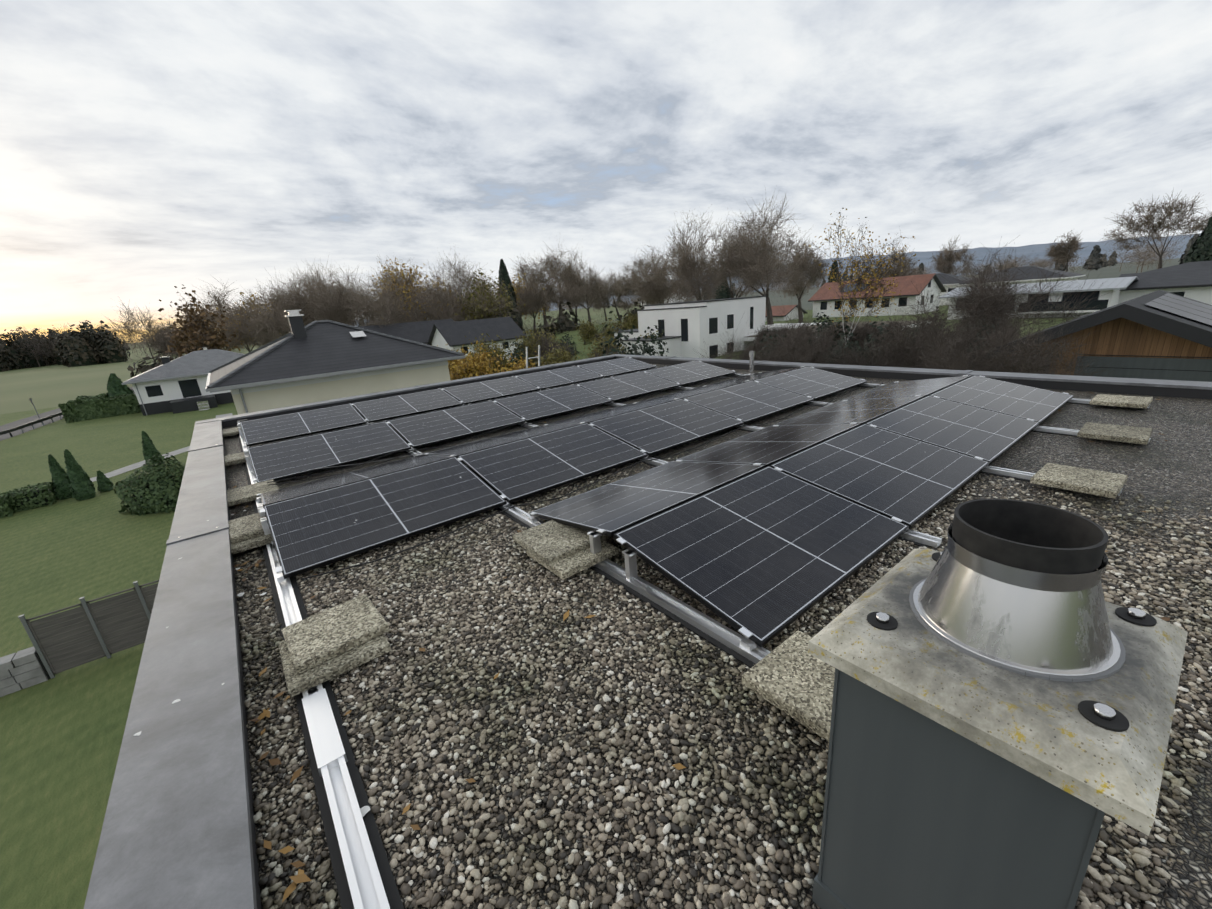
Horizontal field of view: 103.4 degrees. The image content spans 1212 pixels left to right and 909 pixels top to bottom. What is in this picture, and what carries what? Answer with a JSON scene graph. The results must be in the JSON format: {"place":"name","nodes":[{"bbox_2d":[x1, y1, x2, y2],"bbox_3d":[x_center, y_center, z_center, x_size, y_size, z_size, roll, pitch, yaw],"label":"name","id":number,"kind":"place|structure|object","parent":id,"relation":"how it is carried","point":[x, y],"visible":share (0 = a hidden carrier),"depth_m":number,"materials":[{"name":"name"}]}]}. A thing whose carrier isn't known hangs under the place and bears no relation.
{"place":"outdoors","nodes":[
{"label":"outdoors","id":0,"kind":"place"},
{"bbox_2d":[0,646,49,696],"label":"stone wall","id":1,"kind":"structure","parent":0,"point":[22,669],"depth_m":11.86,"materials":[{"name":"grey stone"}]},
{"bbox_2d":[0,387,231,481],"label":"paved path","id":2,"kind":"structure","parent":0,"point":[57,418],"depth_m":50.71,"materials":[{"name":"concrete"}]},
{"bbox_2d":[0,412,62,436],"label":"guard rail","id":3,"kind":"object","parent":2,"relation":"on","point":[32,423],"visible":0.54,"depth_m":50.47,"materials":[{"name":"grey metal"}]},
{"bbox_2d":[0,258,1180,908],"bbox_3d":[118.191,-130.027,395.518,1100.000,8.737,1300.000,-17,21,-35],"label":"grass lawn","id":4,"kind":"structure","parent":0,"point":[60,738],"depth_m":17.23,"materials":[{"name":"green plant"}]},
{"bbox_2d":[18,580,158,678],"bbox_3d":[-12.633,4.327,13.170,4.190,1.860,0.090,-17,21,-35],"label":"wood fence","id":5,"kind":"object","parent":4,"relation":"on","point":[103,629],"visible":0.58,"depth_m":12.55,"materials":[{"name":"grey wood"}]},
{"bbox_2d":[526,345,539,367],"bbox_3d":[-2.302,0.157,15.117,0.440,7.059,1.739,-17,21,-35],"label":"ladder","id":6,"kind":"object","parent":4,"relation":"on","point":[527,358],"visible":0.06,"depth_m":13.54,"materials":[{"name":"silver metal"}]},
{"bbox_2d":[103,185,1211,379],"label":"trees","id":7,"kind":"object","parent":4,"relation":"on","point":[983,327],"visible":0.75,"depth_m":54.70,"materials":[{"name":"brown plant"}]},
{"bbox_2d":[614,296,928,357],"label":"modern house","id":8,"kind":"structure","parent":4,"relation":"on","point":[688,326],"depth_m":42.05,"materials":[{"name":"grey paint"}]},
{"bbox_2d":[358,266,1211,360],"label":"houses","id":9,"kind":"structure","parent":4,"relation":"on","point":[1195,284],"depth_m":74.97,"materials":[{"name":"tile"}]},
{"bbox_2d":[765,273,946,320],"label":"red roof house","id":10,"kind":"structure","parent":4,"relation":"on","point":[823,300],"depth_m":75.36,"materials":[{"name":"paint"}]},
{"bbox_2d":[938,276,1138,319],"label":"house","id":11,"kind":"structure","parent":4,"relation":"on","point":[1110,285],"depth_m":49.50,"materials":[{"name":"white paint"}]},
{"bbox_2d":[969,290,1211,381],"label":"wooden house","id":12,"kind":"structure","parent":4,"relation":"on","point":[1161,334],"depth_m":15.99,"materials":[{"name":"black"}]},
{"bbox_2d":[1141,261,1211,272],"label":"house hip","id":13,"kind":"object","parent":4,"relation":"on","point":[1196,265],"visible":0.04,"depth_m":69.69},
{"bbox_2d":[0,0,1211,344],"label":"sky","id":14,"kind":"structure","parent":0,"point":[148,148],"materials":[{"name":"white"}]},
{"bbox_2d":[355,233,1200,326],"bbox_3d":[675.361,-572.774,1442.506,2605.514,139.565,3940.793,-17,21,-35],"label":"hills","id":15,"kind":"structure","parent":0,"point":[981,253],"depth_m":1427.05,"materials":[{"name":"blue"}]},
{"label":"plain ground","id":16,"kind":"structure","parent":0,"visible":0},
{"bbox_2d":[0,373,184,517],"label":"hedges","id":17,"kind":"object","parent":16,"relation":"on","point":[157,491],"visible":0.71,"depth_m":25.73,"materials":[{"name":"green plant"}]},
{"bbox_2d":[121,347,244,415],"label":"bungalow","id":18,"kind":"object","parent":16,"relation":"on","point":[177,385],"visible":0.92,"depth_m":55.41,"materials":[{"name":"white paint"}]},
{"bbox_2d":[0,298,648,376],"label":"forest trees","id":19,"kind":"object","parent":16,"relation":"on","point":[86,345],"visible":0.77,"depth_m":205.60,"materials":[{"name":"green plant"}]},
{"bbox_2d":[205,310,464,413],"bbox_3d":[-15.975,-3.843,28.617,11.695,9.270,11.691,-17,21,-35],"label":"villa","id":20,"kind":"object","parent":16,"relation":"on","point":[315,361],"visible":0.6,"depth_m":24.73,"materials":[{"name":"tile"}]},
{"bbox_2d":[121,234,1198,356],"bbox_3d":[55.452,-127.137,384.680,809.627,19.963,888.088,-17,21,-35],"label":"treeline trees","id":21,"kind":"object","parent":16,"relation":"on","point":[1096,260],"visible":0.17,"depth_m":260.30,"materials":[{"name":"brown plant"}]},
{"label":"house walls","id":22,"kind":"object","parent":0,"visible":0},
{"bbox_2d":[84,354,1211,908],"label":"parapet","id":23,"kind":"structure","parent":22,"relation":"on","point":[178,828],"depth_m":2.12,"materials":[{"name":"metal"}]},
{"bbox_2d":[223,363,1211,908],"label":"roof gravel","id":24,"kind":"structure","parent":22,"relation":"on","point":[1173,461],"depth_m":2.22,"materials":[{"name":"grey gravel"}]},
{"bbox_2d":[240,404,366,445],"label":"solar panel","id":25,"kind":"object","parent":24,"relation":"on","point":[272,429],"visible":1,"depth_m":8.11,"materials":[{"name":"grey"}]},
{"bbox_2d":[429,423,584,457],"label":"solar panel","id":26,"kind":"object","parent":24,"relation":"on","point":[471,447],"visible":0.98,"depth_m":5.97,"materials":[{"name":"grey"}]},
{"bbox_2d":[458,423,647,502],"bbox_3d":[-0.561,0.021,5.229,1.722,0.030,1.134,-17,31,-35],"label":"solar panel","id":27,"kind":"object","parent":24,"relation":"on","point":[521,469],"visible":1,"depth_m":5.11,"materials":[{"name":"grey"}]},
{"bbox_2d":[267,373,882,579],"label":"cables","id":28,"kind":"object","parent":24,"relation":"on","point":[499,435],"visible":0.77,"depth_m":5.75,"materials":[{"name":"black rubber"}]},
{"bbox_2d":[555,371,640,387],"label":"solar panel","id":29,"kind":"object","parent":24,"relation":"on","point":[599,379],"visible":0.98,"depth_m":9.99,"materials":[{"name":"grey"}]},
{"bbox_2d":[548,399,678,424],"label":"solar panel","id":30,"kind":"object","parent":24,"relation":"on","point":[603,414],"visible":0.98,"depth_m":6.99,"materials":[{"name":"grey"}]},
{"bbox_2d":[576,371,680,401],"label":"solar panel","id":31,"kind":"object","parent":24,"relation":"on","point":[621,387],"visible":0.96,"depth_m":9.26,"materials":[{"name":"grey"}]},
{"bbox_2d":[133,419,1125,816],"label":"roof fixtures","id":32,"kind":"object","parent":24,"relation":"on","point":[999,665],"visible":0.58,"depth_m":0.98,"materials":[{"name":"white"}]},
{"bbox_2d":[622,361,691,374],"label":"solar panel","id":33,"kind":"object","parent":24,"relation":"on","point":[658,367],"visible":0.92,"depth_m":11.03,"materials":[{"name":"grey"}]},
{"bbox_2d":[588,399,743,455],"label":"solar panel","id":34,"kind":"object","parent":24,"relation":"on","point":[655,429],"visible":1,"depth_m":6.13,"materials":[{"name":"grey"}]},
{"bbox_2d":[643,361,735,385],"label":"solar panel","id":35,"kind":"object","parent":24,"relation":"on","point":[687,373],"visible":1,"depth_m":10.27,"materials":[{"name":"grey"}]},
{"bbox_2d":[237,357,1150,908],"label":"mounting rails","id":36,"kind":"object","parent":24,"relation":"on","point":[363,871],"visible":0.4,"depth_m":2.27,"materials":[{"name":"silver metal"}]},
{"bbox_2d":[247,421,384,447],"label":"solar panel","id":37,"kind":"object","parent":36,"relation":"on","point":[312,435],"visible":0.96,"depth_m":6.96,"materials":[{"name":"grey"}]},
{"bbox_2d":[247,421,410,482],"bbox_3d":[-3.637,-0.076,6.323,1.722,0.030,1.134,-17,31,-35],"label":"solar panel","id":38,"kind":"object","parent":36,"relation":"on","point":[288,459],"visible":1,"depth_m":6.23,"materials":[{"name":"grey"}]},
{"bbox_2d":[260,454,453,505],"bbox_3d":[-2.633,0.230,5.092,1.722,0.030,1.134,-17,11,-35],"label":"solar panel","id":39,"kind":"object","parent":36,"relation":"on","point":[291,492],"visible":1,"depth_m":4.96,"materials":[{"name":"grey"}]},
{"bbox_2d":[263,457,506,578],"bbox_3d":[-1.924,0.447,4.223,1.722,0.030,1.134,-17,31,-35],"label":"solar panel","id":40,"kind":"object","parent":36,"relation":"on","point":[312,531],"visible":1,"depth_m":4.09,"materials":[{"name":"grey"}]},
{"bbox_2d":[352,388,462,422],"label":"solar panel","id":41,"kind":"object","parent":36,"relation":"on","point":[376,410],"visible":1,"depth_m":9.12,"materials":[{"name":"grey"}]},
{"bbox_2d":[374,401,486,422],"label":"solar panel","id":42,"kind":"object","parent":36,"relation":"on","point":[430,412],"visible":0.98,"depth_m":7.94,"materials":[{"name":"grey"}]},
{"bbox_2d":[387,401,525,448],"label":"solar panel","id":43,"kind":"object","parent":36,"relation":"on","point":[421,430],"visible":0.98,"depth_m":7.23,"materials":[{"name":"grey"}]},
{"bbox_2d":[442,376,539,404],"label":"solar panel","id":44,"kind":"object","parent":36,"relation":"on","point":[485,390],"visible":0.98,"depth_m":10.13,"materials":[{"name":"grey"}]},
{"bbox_2d":[472,384,573,403],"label":"solar panel","id":45,"kind":"object","parent":36,"relation":"on","point":[524,393],"visible":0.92,"depth_m":8.96,"materials":[{"name":"grey"}]},
{"bbox_2d":[493,384,612,421],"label":"solar panel","id":46,"kind":"object","parent":36,"relation":"on","point":[533,406],"visible":1,"depth_m":8.24,"materials":[{"name":"grey"}]},
{"bbox_2d":[517,366,603,389],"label":"solar panel","id":47,"kind":"object","parent":36,"relation":"on","point":[557,377],"visible":1,"depth_m":11.14,"materials":[{"name":"grey"}]},
{"bbox_2d":[577,357,656,376],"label":"solar panel","id":48,"kind":"object","parent":36,"relation":"on","point":[613,367],"visible":1,"depth_m":12.15,"materials":[{"name":"grey"}]},
{"bbox_2d":[529,461,765,536],"bbox_3d":[0.367,0.304,4.091,1.722,0.030,1.134,-17,11,-35],"label":"solar panel","id":49,"kind":"object","parent":36,"relation":"on","point":[612,508],"visible":1,"depth_m":3.93,"materials":[{"name":"grey"}]},
{"bbox_2d":[222,394,1152,741],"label":"concrete ballast blocks","id":50,"kind":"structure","parent":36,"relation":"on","point":[792,676],"depth_m":2.65,"materials":[{"name":"concrete"}]},
{"bbox_2d":[637,381,748,402],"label":"solar panel","id":51,"kind":"object","parent":36,"relation":"on","point":[691,392],"visible":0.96,"depth_m":8.01,"materials":[{"name":"grey"}]},
{"bbox_2d":[614,466,908,647],"bbox_3d":[1.075,0.521,3.222,1.722,0.030,1.134,-17,31,-35],"label":"solar panel","id":52,"kind":"object","parent":36,"relation":"on","point":[765,555],"visible":1,"depth_m":3.06,"materials":[{"name":"grey"}]},
{"bbox_2d":[770,424,989,528],"bbox_3d":[2.438,0.095,4.228,1.722,0.030,1.134,-17,31,-35],"label":"solar panel","id":53,"kind":"object","parent":36,"relation":"on","point":[910,482],"visible":1,"depth_m":4.10,"materials":[{"name":"grey"}]},
{"bbox_2d":[929,375,1073,424],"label":"solar panel","id":54,"kind":"object","parent":36,"relation":"on","point":[1039,405],"visible":1,"depth_m":6.15,"materials":[{"name":"grey"}]},
{"bbox_2d":[178,373,1210,901],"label":"roof debris","id":55,"kind":"object","parent":24,"relation":"on","point":[296,879],"visible":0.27,"depth_m":1.92,"materials":[{"name":"brown plant"}]},
{"bbox_2d":[234,455,1211,908],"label":"gravel pebbles","id":56,"kind":"object","parent":24,"relation":"on","point":[766,735],"visible":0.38,"depth_m":2.04,"materials":[{"name":"grey gravel"}]},
{"bbox_2d":[683,381,813,423],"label":"solar panel","id":57,"kind":"object","parent":24,"relation":"on","point":[748,402],"visible":0.98,"depth_m":7.15,"materials":[{"name":"grey"}]},
{"bbox_2d":[749,351,754,374],"bbox_3d":[3.177,-1.990,10.430,0.180,0.500,0.180,-17,21,-35],"label":"vent pipe","id":58,"kind":"object","parent":24,"relation":"on","point":[751,362],"visible":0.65,"depth_m":10.39,"materials":[{"name":"silver metal"}]},
{"bbox_2d":[701,366,805,386],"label":"solar panel","id":59,"kind":"object","parent":24,"relation":"on","point":[752,377],"visible":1,"depth_m":9.02,"materials":[{"name":"grey"}]},
{"bbox_2d":[674,423,860,466],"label":"solar panel","id":60,"kind":"object","parent":24,"relation":"on","point":[768,446],"visible":0.98,"depth_m":4.97,"materials":[{"name":"grey"}]},
{"bbox_2d":[753,367,866,399],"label":"solar panel","id":61,"kind":"object","parent":24,"relation":"on","point":[815,383],"visible":1,"depth_m":8.16,"materials":[{"name":"grey"}]},
{"bbox_2d":[771,395,925,425],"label":"solar panel","id":62,"kind":"object","parent":24,"relation":"on","point":[862,412],"visible":1,"depth_m":6.00,"materials":[{"name":"grey"}]},
{"bbox_2d":[841,375,971,400],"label":"solar panel","id":63,"kind":"object","parent":24,"relation":"on","point":[927,387],"visible":1,"depth_m":7.01,"materials":[{"name":"grey"}]},
{"bbox_2d":[865,396,1039,464],"bbox_3d":[3.801,-0.331,5.233,1.722,0.030,1.134,-17,31,-35],"label":"solar panel","id":64,"kind":"object","parent":24,"relation":"on","point":[985,434],"visible":1,"depth_m":5.13,"materials":[{"name":"grey"}]},
{"bbox_2d":[808,499,1187,908],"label":"chimney","id":65,"kind":"object","parent":24,"relation":"on","point":[956,779],"visible":1,"depth_m":0.99,"materials":[{"name":"concrete"}]}
]}

